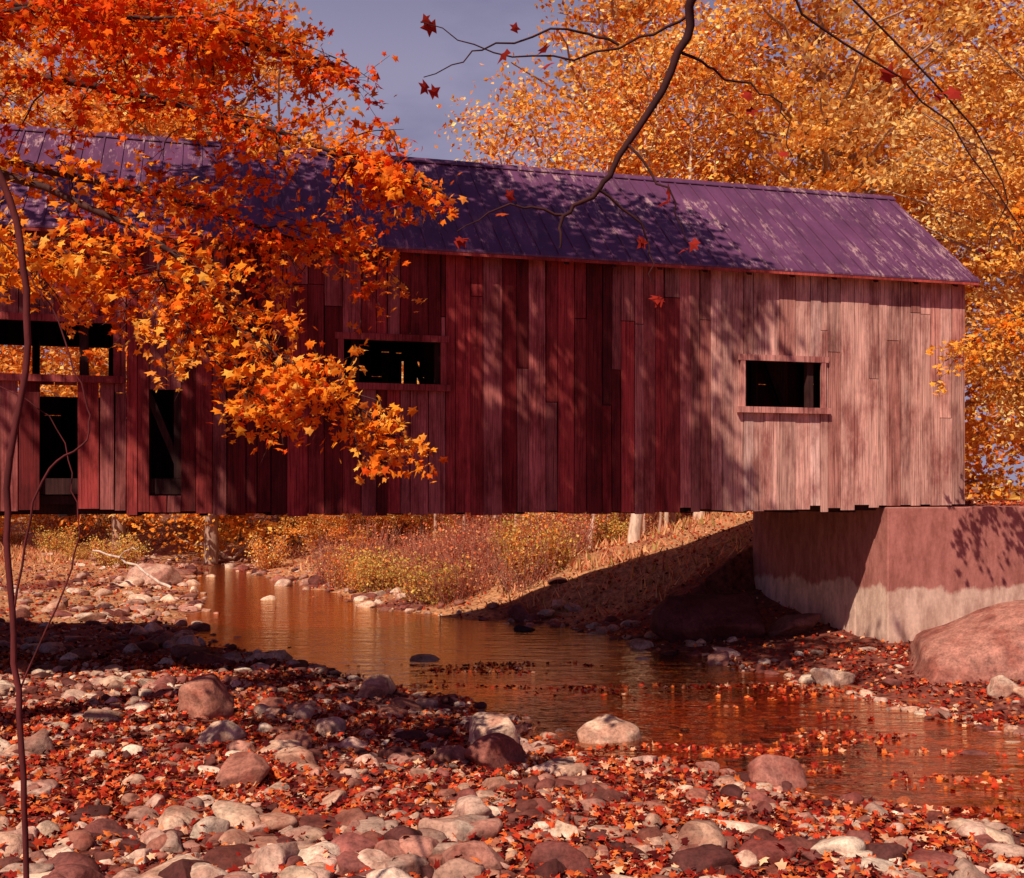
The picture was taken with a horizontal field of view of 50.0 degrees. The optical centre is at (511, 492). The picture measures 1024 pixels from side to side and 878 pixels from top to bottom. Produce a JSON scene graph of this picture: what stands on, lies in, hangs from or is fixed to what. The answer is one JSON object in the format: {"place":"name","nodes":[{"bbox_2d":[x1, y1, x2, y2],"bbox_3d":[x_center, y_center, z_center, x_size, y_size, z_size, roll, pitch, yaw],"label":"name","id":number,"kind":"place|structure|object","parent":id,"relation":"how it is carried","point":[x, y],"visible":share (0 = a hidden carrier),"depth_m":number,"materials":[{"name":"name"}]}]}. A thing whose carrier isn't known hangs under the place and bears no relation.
{"place":"outdoors","nodes":[
{"label":"outdoors","id":0,"kind":"place"},
{"bbox_2d":[0,486,1023,877],"bbox_3d":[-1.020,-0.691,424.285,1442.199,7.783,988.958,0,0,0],"label":"ground","id":1,"kind":"structure","parent":0,"point":[726,574],"depth_m":20.43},
{"bbox_2d":[15,514,50,532],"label":"shrub","id":2,"kind":"object","parent":1,"relation":"on","point":[32,526],"visible":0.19,"depth_m":67.29,"materials":[{"name":"orange plant"}]},
{"bbox_2d":[0,167,90,877],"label":"sapling","id":3,"kind":"object","parent":1,"relation":"on","point":[24,273],"visible":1,"depth_m":4.99,"materials":[{"name":"brown plant"}]},
{"bbox_2d":[32,523,83,553],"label":"shrub","id":4,"kind":"object","parent":1,"relation":"on","point":[58,544],"visible":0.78,"depth_m":48.29,"materials":[{"name":"yellow plant"}]},
{"bbox_2d":[35,514,100,543],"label":"shrub","id":5,"kind":"object","parent":1,"relation":"on","point":[56,521],"visible":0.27,"depth_m":60.28,"materials":[{"name":"orange plant"}]},
{"bbox_2d":[59,540,93,559],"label":"shrub","id":6,"kind":"object","parent":1,"relation":"on","point":[84,556],"visible":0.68,"depth_m":44.82,"materials":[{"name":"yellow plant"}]},
{"bbox_2d":[0,0,194,534],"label":"maple tree","id":7,"kind":"object","parent":1,"relation":"on","point":[4,350],"visible":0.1,"depth_m":48.00,"materials":[{"name":"orange plant"}]},
{"bbox_2d":[82,529,152,567],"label":"shrub","id":8,"kind":"object","parent":1,"relation":"on","point":[132,557],"visible":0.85,"depth_m":41.80,"materials":[{"name":"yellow plant"}]},
{"bbox_2d":[84,514,162,537],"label":"shrub","id":9,"kind":"object","parent":1,"relation":"on","point":[109,522],"visible":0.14,"depth_m":60.43,"materials":[{"name":"orange plant"}]},
{"bbox_2d":[0,0,256,553],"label":"maple tree","id":10,"kind":"object","parent":1,"relation":"on","point":[117,525],"visible":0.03,"depth_m":48.66,"materials":[{"name":"orange plant"}]},
{"bbox_2d":[46,47,217,415],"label":"maple tree","id":11,"kind":"object","parent":1,"relation":"on","point":[94,362],"visible":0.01,"depth_m":66.13,"materials":[{"name":"orange plant"}]},
{"bbox_2d":[124,563,182,584],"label":"boulder","id":12,"kind":"object","parent":1,"relation":"on","point":[164,573],"visible":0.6,"depth_m":34.68,"materials":[{"name":"stone"}]},
{"bbox_2d":[174,515,203,534],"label":"shrub","id":13,"kind":"object","parent":1,"relation":"on","point":[186,527],"visible":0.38,"depth_m":58.71,"materials":[{"name":"orange plant"}]},
{"bbox_2d":[170,644,210,658],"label":"boulder","id":14,"kind":"object","parent":1,"relation":"on","point":[178,651],"visible":0.69,"depth_m":18.86,"materials":[{"name":"stone"}]},
{"bbox_2d":[0,0,400,563],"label":"maple tree","id":15,"kind":"object","parent":1,"relation":"on","point":[209,544],"visible":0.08,"depth_m":44.34,"materials":[{"name":"orange plant"}]},
{"bbox_2d":[177,674,233,719],"bbox_3d":[-3.877,2.696,13.899,0.723,0.806,0.769,0,0,0],"label":"boulder","id":16,"kind":"object","parent":1,"relation":"on","point":[209,696],"visible":0.64,"depth_m":13.65,"materials":[{"name":"stone"}]},
{"bbox_2d":[181,513,259,558],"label":"maple tree","id":17,"kind":"object","parent":1,"relation":"on","point":[222,532],"visible":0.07,"depth_m":46.65,"materials":[{"name":"orange plant"}]},
{"bbox_2d":[196,720,246,746],"bbox_3d":[-3.261,2.754,12.360,0.546,0.377,0.475,0,0,0],"label":"boulder","id":18,"kind":"object","parent":1,"relation":"on","point":[223,730],"visible":0.6,"depth_m":12.25,"materials":[{"name":"stone"}]},
{"bbox_2d":[0,0,467,484],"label":"maple tree","id":19,"kind":"object","parent":1,"relation":"on","point":[92,25],"visible":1,"depth_m":9.53,"materials":[{"name":"orange plant"}]},
{"bbox_2d":[211,751,270,787],"bbox_3d":[-2.588,2.748,10.622,0.530,0.433,0.526,0,0,0],"label":"boulder","id":20,"kind":"object","parent":1,"relation":"on","point":[245,768],"visible":0.73,"depth_m":10.44,"materials":[{"name":"stone"}]},
{"bbox_2d":[238,513,280,538],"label":"shrub","id":21,"kind":"object","parent":1,"relation":"on","point":[261,519],"visible":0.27,"depth_m":53.50,"materials":[{"name":"orange plant"}]},
{"bbox_2d":[241,527,296,569],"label":"shrub","id":22,"kind":"object","parent":1,"relation":"on","point":[275,562],"visible":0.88,"depth_m":41.10,"materials":[{"name":"orange plant"}]},
{"bbox_2d":[284,514,328,546],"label":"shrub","id":23,"kind":"object","parent":1,"relation":"on","point":[306,524],"visible":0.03,"depth_m":45.95,"materials":[{"name":"orange plant"}]},
{"bbox_2d":[277,514,351,556],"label":"maple tree","id":24,"kind":"object","parent":1,"relation":"on","point":[307,527],"visible":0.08,"depth_m":41.38,"materials":[{"name":"orange plant"}]},
{"bbox_2d":[295,522,373,583],"bbox_3d":[-5.640,2.022,34.850,2.359,2.169,2.204,0,0,15],"label":"shrub","id":25,"kind":"object","parent":1,"relation":"on","point":[330,554],"visible":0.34,"depth_m":34.70,"materials":[{"name":"brown plant"}]},
{"bbox_2d":[316,546,360,587],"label":"shrub","id":26,"kind":"object","parent":1,"relation":"on","point":[335,565],"visible":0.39,"depth_m":33.18,"materials":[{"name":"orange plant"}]},
{"bbox_2d":[309,532,373,588],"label":"shrub","id":27,"kind":"object","parent":1,"relation":"on","point":[335,572],"visible":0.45,"depth_m":33.06,"materials":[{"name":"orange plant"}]},
{"bbox_2d":[300,513,385,554],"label":"shrub","id":28,"kind":"object","parent":1,"relation":"on","point":[339,526],"visible":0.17,"depth_m":37.31,"materials":[{"name":"orange plant"}]},
{"bbox_2d":[341,562,379,592],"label":"shrub","id":29,"kind":"object","parent":1,"relation":"on","point":[356,587],"visible":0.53,"depth_m":31.66,"materials":[{"name":"orange plant"}]},
{"bbox_2d":[333,516,404,563],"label":"shrub","id":30,"kind":"object","parent":1,"relation":"on","point":[370,539],"visible":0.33,"depth_m":35.61,"materials":[{"name":"orange plant"}]},
{"bbox_2d":[0,511,752,615],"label":"grass","id":31,"kind":"structure","parent":1,"relation":"on","point":[33,549],"depth_m":29.24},
{"bbox_2d":[335,540,417,592],"bbox_3d":[-3.914,2.317,32.250,2.382,1.818,2.561,0,0,-28],"label":"shrub","id":32,"kind":"object","parent":1,"relation":"on","point":[365,552],"visible":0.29,"depth_m":31.85,"materials":[{"name":"yellow plant"}]},
{"bbox_2d":[357,674,395,698],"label":"boulder","id":33,"kind":"object","parent":1,"relation":"on","point":[378,686],"visible":0.69,"depth_m":15.48,"materials":[{"name":"stone"}]},
{"bbox_2d":[350,554,408,592],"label":"shrub","id":34,"kind":"object","parent":1,"relation":"on","point":[375,588],"visible":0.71,"depth_m":31.08,"materials":[{"name":"yellow plant"}]},
{"bbox_2d":[365,361,418,542],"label":"maple tree","id":35,"kind":"object","parent":1,"relation":"on","point":[393,521],"visible":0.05,"depth_m":42.76,"materials":[{"name":"orange plant"}]},
{"bbox_2d":[367,541,418,587],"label":"shrub","id":36,"kind":"object","parent":1,"relation":"on","point":[390,568],"visible":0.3,"depth_m":31.58,"materials":[{"name":"yellow plant"}]},
{"bbox_2d":[372,518,436,572],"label":"shrub","id":37,"kind":"object","parent":1,"relation":"on","point":[386,546],"visible":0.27,"depth_m":32.35,"materials":[{"name":"brown plant"}]},
{"bbox_2d":[377,519,436,569],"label":"shrub","id":38,"kind":"object","parent":1,"relation":"on","point":[406,542],"visible":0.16,"depth_m":32.81,"materials":[{"name":"brown plant"}]},
{"bbox_2d":[395,362,448,539],"bbox_3d":[-3.198,-1.579,39.582,4.886,7.540,4.315,0,0,2],"label":"maple tree","id":39,"kind":"object","parent":1,"relation":"on","point":[421,518],"visible":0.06,"depth_m":39.53,"materials":[{"name":"orange plant"}]},
{"bbox_2d":[398,514,446,540],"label":"shrub","id":40,"kind":"object","parent":1,"relation":"on","point":[418,529],"visible":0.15,"depth_m":45.09,"materials":[{"name":"orange plant"}]},
{"bbox_2d":[393,527,459,581],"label":"shrub","id":41,"kind":"object","parent":1,"relation":"on","point":[418,561],"visible":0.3,"depth_m":30.32,"materials":[{"name":"brown plant"}]},
{"bbox_2d":[390,526,465,581],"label":"shrub","id":42,"kind":"object","parent":1,"relation":"on","point":[419,554],"visible":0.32,"depth_m":30.55,"materials":[{"name":"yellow plant"}]},
{"bbox_2d":[399,521,466,564],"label":"shrub","id":43,"kind":"object","parent":1,"relation":"on","point":[426,543],"visible":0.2,"depth_m":31.21,"materials":[{"name":"brown plant"}]},
{"bbox_2d":[390,551,476,605],"bbox_3d":[-2.000,2.363,28.157,2.498,1.792,2.323,0,0,14],"label":"shrub","id":44,"kind":"object","parent":1,"relation":"on","point":[414,582],"visible":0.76,"depth_m":27.79,"materials":[{"name":"yellow plant"}]},
{"bbox_2d":[421,548,487,605],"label":"shrub","id":45,"kind":"object","parent":1,"relation":"on","point":[450,589],"visible":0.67,"depth_m":27.50,"materials":[{"name":"brown plant"}]},
{"bbox_2d":[428,516,491,556],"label":"shrub","id":46,"kind":"object","parent":1,"relation":"on","point":[464,530],"visible":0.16,"depth_m":31.53,"materials":[{"name":"brown plant"}]},
{"bbox_2d":[425,517,495,574],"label":"shrub","id":47,"kind":"object","parent":1,"relation":"on","point":[440,544],"visible":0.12,"depth_m":30.52,"materials":[{"name":"brown plant"}]},
{"bbox_2d":[430,513,495,552],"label":"shrub","id":48,"kind":"object","parent":1,"relation":"on","point":[483,525],"visible":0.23,"depth_m":31.94,"materials":[{"name":"orange plant"}]},
{"bbox_2d":[431,523,500,573],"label":"shrub","id":49,"kind":"object","parent":1,"relation":"on","point":[465,548],"visible":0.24,"depth_m":29.29,"materials":[{"name":"brown plant"}]},
{"bbox_2d":[425,516,513,583],"bbox_3d":[-1.170,1.634,29.101,2.336,2.112,2.182,0,0,-26],"label":"shrub","id":50,"kind":"object","parent":1,"relation":"on","point":[453,550],"visible":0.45,"depth_m":28.85,"materials":[{"name":"brown plant"}]},
{"bbox_2d":[442,513,499,529],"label":"shrub","id":51,"kind":"object","parent":1,"relation":"on","point":[461,517],"visible":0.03,"depth_m":35.82,"materials":[{"name":"orange plant"}]},
{"bbox_2d":[446,521,501,574],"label":"shrub","id":52,"kind":"object","parent":1,"relation":"on","point":[471,546],"visible":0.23,"depth_m":29.68,"materials":[{"name":"brown plant"}]},
{"bbox_2d":[440,534,511,599],"bbox_3d":[-0.989,1.958,27.860,1.984,1.824,1.853,0,0,-40],"label":"shrub","id":53,"kind":"object","parent":1,"relation":"on","point":[481,587],"visible":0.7,"depth_m":27.64,"materials":[{"name":"brown plant"}]},
{"bbox_2d":[441,513,513,540],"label":"shrub","id":54,"kind":"object","parent":1,"relation":"on","point":[494,517],"visible":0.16,"depth_m":33.04,"materials":[{"name":"orange plant"}]},
{"bbox_2d":[0,124,979,516],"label":"covered bridge","id":55,"kind":"structure","parent":1,"relation":"on","point":[578,372],"depth_m":17.94,"materials":[{"name":"wood"}]},
{"bbox_2d":[0,312,830,413],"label":"window frames","id":56,"kind":"structure","parent":55,"relation":"in","point":[116,378],"depth_m":16.86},
{"bbox_2d":[468,712,518,744],"bbox_3d":[-0.248,2.837,12.607,0.736,0.538,0.461,0,0,38],"label":"boulder","id":57,"kind":"object","parent":1,"relation":"on","point":[483,724],"visible":0.51,"depth_m":12.50,"materials":[{"name":"stone"}]},
{"bbox_2d":[464,732,524,770],"bbox_3d":[-0.195,2.786,11.614,0.746,0.506,0.443,0,0,-40],"label":"boulder","id":58,"kind":"object","parent":1,"relation":"on","point":[495,750],"visible":0.73,"depth_m":11.40,"materials":[{"name":"stone"}]},
{"bbox_2d":[467,515,540,559],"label":"shrub","id":59,"kind":"object","parent":1,"relation":"on","point":[486,531],"visible":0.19,"depth_m":30.51,"materials":[{"name":"brown plant"}]},
{"bbox_2d":[435,59,575,520],"bbox_3d":[-0.344,-5.710,35.102,5.231,15.239,5.401,0,0,0],"label":"birch tree","id":60,"kind":"object","parent":1,"relation":"on","point":[480,131],"visible":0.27,"depth_m":34.44,"materials":[{"name":"orange plant"}]},
{"bbox_2d":[0,500,1023,877],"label":"fallen leaves","id":61,"kind":"object","parent":1,"relation":"on","point":[624,864],"depth_m":10.96,"materials":[{"name":"plant"}]},
{"bbox_2d":[0,547,1023,877],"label":"river rocks","id":62,"kind":"object","parent":1,"relation":"on","point":[358,849],"visible":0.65,"depth_m":10.01,"materials":[{"name":"stone"}]},
{"bbox_2d":[0,327,1023,518],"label":"distant trees","id":63,"kind":"object","parent":1,"relation":"on","point":[993,492],"visible":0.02,"depth_m":82.24,"materials":[{"name":"plant"}]},
{"bbox_2d":[500,539,540,583],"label":"shrub","id":64,"kind":"object","parent":1,"relation":"on","point":[517,565],"visible":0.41,"depth_m":27.22,"materials":[{"name":"brown plant"}]},
{"bbox_2d":[478,519,563,592],"bbox_3d":[0.301,1.627,26.918,2.098,1.960,2.246,0,0,23],"label":"shrub","id":65,"kind":"object","parent":1,"relation":"on","point":[505,582],"visible":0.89,"depth_m":26.77,"materials":[{"name":"brown plant"}]},
{"bbox_2d":[477,514,564,567],"bbox_3d":[0.288,1.496,29.611,2.434,1.854,2.263,0,0,-3],"label":"shrub","id":66,"kind":"object","parent":1,"relation":"on","point":[503,531],"visible":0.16,"depth_m":29.29,"materials":[{"name":"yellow plant"}]},
{"bbox_2d":[502,517,574,574],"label":"shrub","id":67,"kind":"object","parent":1,"relation":"on","point":[520,537],"visible":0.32,"depth_m":27.70,"materials":[{"name":"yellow plant"}]},
{"bbox_2d":[466,65,617,518],"bbox_3d":[0.838,-5.343,34.219,5.068,14.480,5.212,0,0,-43],"label":"birch tree","id":68,"kind":"object","parent":1,"relation":"on","point":[548,156],"visible":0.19,"depth_m":33.62,"materials":[{"name":"yellow plant"}]},
{"bbox_2d":[498,524,590,573],"bbox_3d":[0.756,1.610,27.914,2.071,1.655,2.227,0,0,42],"label":"shrub","id":69,"kind":"object","parent":1,"relation":"on","point":[553,545],"visible":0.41,"depth_m":27.59,"materials":[{"name":"yellow plant"}]},
{"bbox_2d":[512,512,585,543],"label":"shrub","id":70,"kind":"object","parent":1,"relation":"on","point":[564,520],"visible":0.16,"depth_m":30.06,"materials":[{"name":"orange plant"}]},
{"bbox_2d":[510,512,589,557],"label":"shrub","id":71,"kind":"object","parent":1,"relation":"on","point":[553,517],"visible":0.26,"depth_m":28.34,"materials":[{"name":"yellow plant"}]},
{"bbox_2d":[518,512,585,548],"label":"shrub","id":72,"kind":"object","parent":1,"relation":"on","point":[546,515],"visible":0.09,"depth_m":30.61,"materials":[{"name":"orange plant"}]},
{"bbox_2d":[539,513,605,553],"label":"shrub","id":73,"kind":"object","parent":1,"relation":"on","point":[586,543],"visible":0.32,"depth_m":29.61,"materials":[{"name":"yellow plant"}]},
{"bbox_2d":[569,512,627,544],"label":"shrub","id":74,"kind":"object","parent":1,"relation":"on","point":[601,533],"visible":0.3,"depth_m":32.82,"materials":[{"name":"yellow plant"}]},
{"bbox_2d":[576,714,641,752],"bbox_3d":[1.168,2.999,13.167,0.796,0.588,0.628,0,0,0],"label":"boulder","id":75,"kind":"object","parent":1,"relation":"on","point":[601,730],"visible":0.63,"depth_m":13.02,"materials":[{"name":"stone"}]},
{"bbox_2d":[530,62,693,548],"bbox_3d":[2.389,-5.660,32.444,5.505,15.059,4.930,0,0,0],"label":"birch tree","id":76,"kind":"object","parent":1,"relation":"on","point":[585,158],"visible":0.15,"depth_m":32.30,"materials":[{"name":"orange plant"}]},
{"bbox_2d":[602,515,629,539],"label":"shrub","id":77,"kind":"object","parent":1,"relation":"on","point":[619,531],"visible":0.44,"depth_m":32.79,"materials":[{"name":"yellow plant"}]},
{"bbox_2d":[539,0,719,542],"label":"birch tree","id":78,"kind":"object","parent":1,"relation":"on","point":[635,528],"visible":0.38,"depth_m":30.78,"materials":[{"name":"orange plant"}]},
{"bbox_2d":[615,512,669,531],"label":"shrub","id":79,"kind":"object","parent":1,"relation":"on","point":[621,515],"visible":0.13,"depth_m":33.48,"materials":[{"name":"orange plant"}]},
{"bbox_2d":[455,0,838,527],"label":"maple tree","id":80,"kind":"object","parent":1,"relation":"on","point":[668,7],"visible":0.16,"depth_m":36.58,"materials":[{"name":"orange plant"}]},
{"bbox_2d":[627,512,670,531],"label":"shrub","id":81,"kind":"object","parent":1,"relation":"on","point":[647,523],"visible":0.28,"depth_m":32.79,"materials":[{"name":"brown plant"}]},
{"bbox_2d":[586,11,741,523],"bbox_3d":[4.576,-6.431,33.805,5.057,15.145,4.994,0,0,36],"label":"birch tree","id":82,"kind":"object","parent":1,"relation":"on","point":[672,519],"visible":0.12,"depth_m":32.98,"materials":[{"name":"orange plant"}]},
{"bbox_2d":[565,2,766,528],"bbox_3d":[4.130,-6.362,32.075,4.853,15.210,5.553,0,0,-38],"label":"birch tree","id":83,"kind":"object","parent":1,"relation":"on","point":[680,67],"visible":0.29,"depth_m":31.24,"materials":[{"name":"orange plant"}]},
{"bbox_2d":[586,0,779,519],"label":"birch tree","id":84,"kind":"object","parent":1,"relation":"on","point":[713,91],"visible":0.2,"depth_m":31.10,"materials":[{"name":"orange plant"}]},
{"bbox_2d":[556,26,836,188],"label":"maple tree","id":85,"kind":"object","parent":1,"relation":"on","point":[681,104],"visible":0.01,"depth_m":43.85,"materials":[{"name":"orange plant"}]},
{"bbox_2d":[632,2,780,186],"bbox_3d":[5.966,-7.028,32.035,4.920,15.343,5.240,0,0,-32],"label":"birch tree","id":86,"kind":"object","parent":1,"relation":"on","point":[699,154],"visible":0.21,"depth_m":32.07,"materials":[{"name":"orange plant"}]},
{"bbox_2d":[650,592,765,642],"bbox_3d":[3.698,2.596,21.011,1.964,1.318,1.305,0,0,-11],"label":"boulder","id":87,"kind":"object","parent":1,"relation":"on","point":[696,617],"visible":0.73,"depth_m":20.77,"materials":[{"name":"stone"}]},
{"bbox_2d":[677,128,830,384],"bbox_3d":[6.686,-5.119,32.938,6.814,11.696,7.715,0,0,-28],"label":"maple tree","id":88,"kind":"object","parent":1,"relation":"on","point":[729,171],"visible":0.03,"depth_m":32.50,"materials":[{"name":"orange plant"}]},
{"bbox_2d":[748,754,806,789],"bbox_3d":[2.696,2.885,11.034,0.641,0.494,0.402,0,0,-27],"label":"boulder","id":89,"kind":"object","parent":1,"relation":"on","point":[775,770],"visible":0.69,"depth_m":10.97,"materials":[{"name":"stone"}]},
{"bbox_2d":[767,613,820,636],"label":"boulder","id":90,"kind":"object","parent":1,"relation":"on","point":[790,625],"visible":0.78,"depth_m":20.54,"materials":[{"name":"stone"}]},
{"bbox_2d":[616,0,1022,352],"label":"maple tree","id":91,"kind":"object","parent":1,"relation":"on","point":[824,135],"visible":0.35,"depth_m":32.30,"materials":[{"name":"orange plant"}]},
{"bbox_2d":[809,668,854,685],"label":"boulder","id":92,"kind":"object","parent":1,"relation":"on","point":[824,676],"visible":0.77,"depth_m":16.76,"materials":[{"name":"stone"}]},
{"bbox_2d":[819,748,864,767],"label":"boulder","id":93,"kind":"object","parent":1,"relation":"on","point":[841,759],"visible":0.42,"depth_m":12.62,"materials":[{"name":"stone"}]},
{"bbox_2d":[717,0,1023,498],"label":"maple tree","id":94,"kind":"object","parent":1,"relation":"on","point":[973,401],"visible":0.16,"depth_m":35.88,"materials":[{"name":"orange plant"}]},
{"bbox_2d":[739,24,1023,386],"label":"maple tree","id":95,"kind":"object","parent":1,"relation":"on","point":[897,97],"depth_m":44.76,"materials":[{"name":"orange plant"}]},
{"bbox_2d":[753,506,1023,642],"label":"concrete abutment","id":96,"kind":"object","parent":1,"relation":"on","point":[895,574],"visible":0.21,"depth_m":19.68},
{"bbox_2d":[854,0,1023,471],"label":"maple tree","id":97,"kind":"object","parent":1,"relation":"on","point":[1014,186],"visible":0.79,"depth_m":26.78,"materials":[{"name":"orange plant"}]},
{"bbox_2d":[909,600,1023,684],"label":"boulder","id":98,"kind":"object","parent":1,"relation":"on","point":[985,644],"visible":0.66,"depth_m":16.40,"materials":[{"name":"stone"}]},
{"bbox_2d":[948,749,999,773],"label":"boulder","id":99,"kind":"object","parent":1,"relation":"on","point":[972,752],"visible":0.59,"depth_m":12.29,"materials":[{"name":"stone"}]},
{"bbox_2d":[925,199,1023,420],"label":"maple tree","id":100,"kind":"object","parent":1,"relation":"on","point":[971,350],"visible":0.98,"depth_m":17.79,"materials":[{"name":"orange plant"}]},
{"bbox_2d":[957,0,1023,444],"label":"maple tree","id":101,"kind":"object","parent":1,"relation":"on","point":[1015,120],"visible":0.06,"depth_m":42.75,"materials":[{"name":"orange plant"}]},
{"bbox_2d":[987,675,1019,698],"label":"boulder","id":102,"kind":"object","parent":1,"relation":"on","point":[1000,685],"visible":0.77,"depth_m":15.19,"materials":[{"name":"stone"}]},
{"bbox_2d":[0,0,1023,485],"label":"sky","id":103,"kind":"structure","parent":0,"point":[363,29],"materials":[{"name":"blue"}]},
{"bbox_2d":[164,559,1023,826],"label":"creek water","id":104,"kind":"structure","parent":0,"point":[256,605],"depth_m":17.30,"materials":[{"name":"liquid"}]},
{"bbox_2d":[419,0,1023,307],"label":"overhanging branch","id":105,"kind":"object","parent":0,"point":[887,76],"visible":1,"depth_m":4.01,"materials":[{"name":"brown plant"}]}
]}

